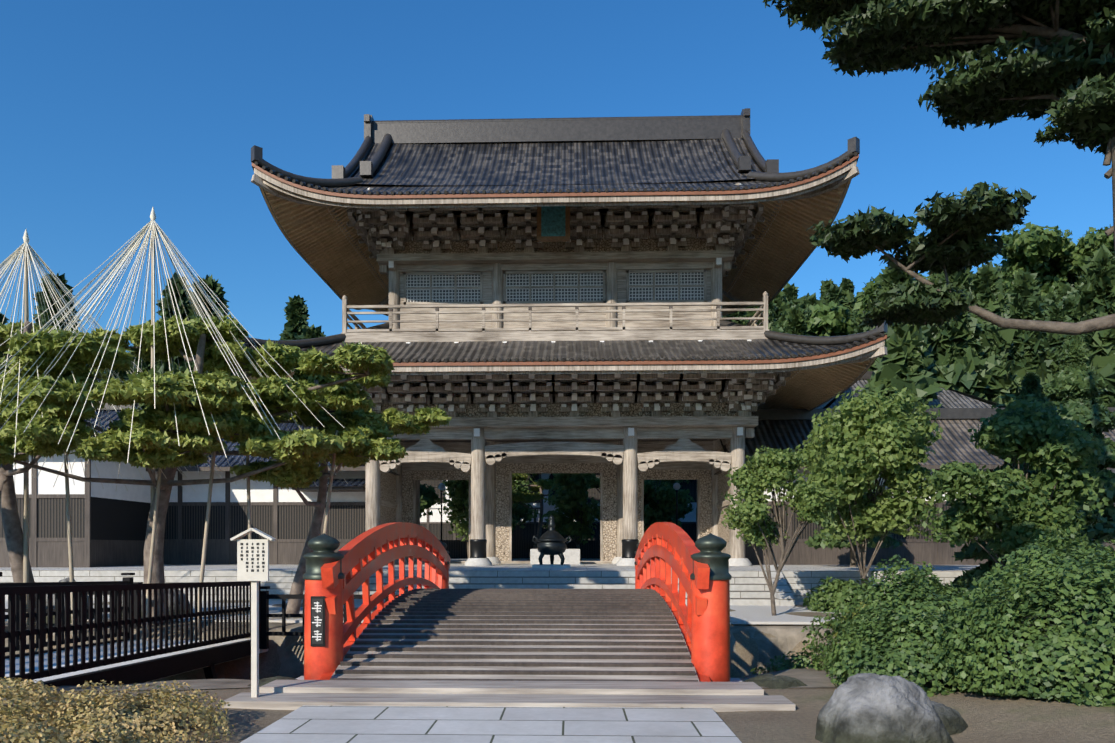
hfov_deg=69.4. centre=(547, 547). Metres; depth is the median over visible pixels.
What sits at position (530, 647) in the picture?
bridge deck
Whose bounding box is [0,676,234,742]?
azalea mound
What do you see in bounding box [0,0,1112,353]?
sky
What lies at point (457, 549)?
fence
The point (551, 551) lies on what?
incense burner
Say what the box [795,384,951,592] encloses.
broad tree
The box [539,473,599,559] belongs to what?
tree
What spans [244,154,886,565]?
sanmon gate
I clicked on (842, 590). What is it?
bushes
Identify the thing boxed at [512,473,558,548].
pine
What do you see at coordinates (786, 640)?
stream banks
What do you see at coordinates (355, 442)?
pine
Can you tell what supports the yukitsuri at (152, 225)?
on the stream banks
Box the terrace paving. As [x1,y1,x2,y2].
[0,559,1095,570]
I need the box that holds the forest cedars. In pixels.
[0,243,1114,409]
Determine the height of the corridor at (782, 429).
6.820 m
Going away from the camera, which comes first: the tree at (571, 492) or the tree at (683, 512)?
the tree at (571, 492)
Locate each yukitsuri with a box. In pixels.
[0,207,347,503]
[0,229,222,624]
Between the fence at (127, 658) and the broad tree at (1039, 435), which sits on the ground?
the fence at (127, 658)
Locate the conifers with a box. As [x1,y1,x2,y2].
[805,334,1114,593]
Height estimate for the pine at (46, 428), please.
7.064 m
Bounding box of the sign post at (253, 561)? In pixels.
[230,528,275,696]
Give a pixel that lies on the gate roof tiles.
(578, 166)
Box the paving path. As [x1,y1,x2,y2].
[240,706,741,742]
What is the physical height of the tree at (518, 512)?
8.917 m
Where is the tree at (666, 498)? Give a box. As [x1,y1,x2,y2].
[644,480,694,531]
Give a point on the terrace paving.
(528, 567)
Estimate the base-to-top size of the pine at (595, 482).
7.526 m
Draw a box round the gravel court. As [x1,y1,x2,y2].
[5,600,840,624]
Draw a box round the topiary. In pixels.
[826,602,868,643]
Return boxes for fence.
[0,572,407,690]
[440,540,695,558]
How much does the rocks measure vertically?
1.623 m
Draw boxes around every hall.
[420,473,696,539]
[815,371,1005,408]
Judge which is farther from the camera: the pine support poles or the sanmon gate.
the sanmon gate
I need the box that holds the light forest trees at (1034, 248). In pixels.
[806,222,1114,335]
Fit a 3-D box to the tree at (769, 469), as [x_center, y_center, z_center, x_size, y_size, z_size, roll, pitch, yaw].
[5.479,-0.411,19.460,2.864,4.197,2.060,0,0,26]
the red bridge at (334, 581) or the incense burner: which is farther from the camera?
the incense burner
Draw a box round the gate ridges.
[241,108,887,361]
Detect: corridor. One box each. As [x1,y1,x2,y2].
[146,411,399,564]
[714,407,1114,564]
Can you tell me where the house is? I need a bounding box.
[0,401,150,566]
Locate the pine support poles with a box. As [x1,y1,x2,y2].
[64,430,338,636]
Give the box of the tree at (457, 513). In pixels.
[437,475,518,557]
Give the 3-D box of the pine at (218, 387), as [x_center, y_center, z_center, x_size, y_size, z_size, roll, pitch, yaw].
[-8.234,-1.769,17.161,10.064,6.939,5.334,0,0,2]
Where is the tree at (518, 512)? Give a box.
[512,473,538,533]
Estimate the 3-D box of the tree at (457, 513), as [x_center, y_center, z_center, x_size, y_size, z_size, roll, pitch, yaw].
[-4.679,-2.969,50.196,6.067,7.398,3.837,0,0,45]
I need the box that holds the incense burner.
[530,515,579,568]
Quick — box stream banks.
[5,617,842,690]
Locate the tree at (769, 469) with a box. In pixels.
[721,445,837,615]
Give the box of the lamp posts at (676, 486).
[438,483,680,540]
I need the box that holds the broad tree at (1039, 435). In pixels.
[912,393,1114,574]
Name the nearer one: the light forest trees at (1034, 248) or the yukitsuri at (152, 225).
the yukitsuri at (152, 225)
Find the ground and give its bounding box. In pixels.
[1,600,1114,742]
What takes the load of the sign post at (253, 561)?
on the ground
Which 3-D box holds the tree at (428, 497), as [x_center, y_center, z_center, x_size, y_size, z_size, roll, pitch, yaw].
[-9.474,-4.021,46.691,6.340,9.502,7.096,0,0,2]
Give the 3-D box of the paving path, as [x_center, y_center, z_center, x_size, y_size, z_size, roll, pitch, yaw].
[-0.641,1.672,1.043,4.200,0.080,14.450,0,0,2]
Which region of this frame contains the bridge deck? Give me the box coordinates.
[222,588,794,711]
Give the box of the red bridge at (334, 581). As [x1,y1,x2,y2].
[296,522,741,681]
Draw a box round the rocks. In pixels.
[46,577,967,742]
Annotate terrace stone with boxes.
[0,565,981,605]
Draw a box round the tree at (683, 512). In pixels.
[644,480,693,532]
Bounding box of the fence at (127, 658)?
[0,572,407,690]
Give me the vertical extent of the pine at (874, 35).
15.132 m
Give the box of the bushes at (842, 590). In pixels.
[803,561,966,612]
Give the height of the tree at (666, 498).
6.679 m
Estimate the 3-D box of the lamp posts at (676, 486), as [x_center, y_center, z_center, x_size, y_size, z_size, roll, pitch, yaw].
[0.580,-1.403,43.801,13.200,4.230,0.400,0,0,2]
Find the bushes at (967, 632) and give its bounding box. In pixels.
[743,528,1114,706]
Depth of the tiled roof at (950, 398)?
46.62 m
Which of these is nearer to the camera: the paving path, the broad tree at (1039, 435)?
the paving path
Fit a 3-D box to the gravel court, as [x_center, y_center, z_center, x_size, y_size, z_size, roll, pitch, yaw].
[-0.055,1.681,21.560,80.000,0.062,6.900,0,0,2]
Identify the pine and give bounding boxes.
[0,314,394,623]
[0,319,104,621]
[230,369,451,613]
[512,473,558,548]
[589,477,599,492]
[763,0,1114,334]
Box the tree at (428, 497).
[420,483,440,517]
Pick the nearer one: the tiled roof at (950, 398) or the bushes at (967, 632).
the bushes at (967, 632)
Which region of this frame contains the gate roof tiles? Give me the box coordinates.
[249,138,886,361]

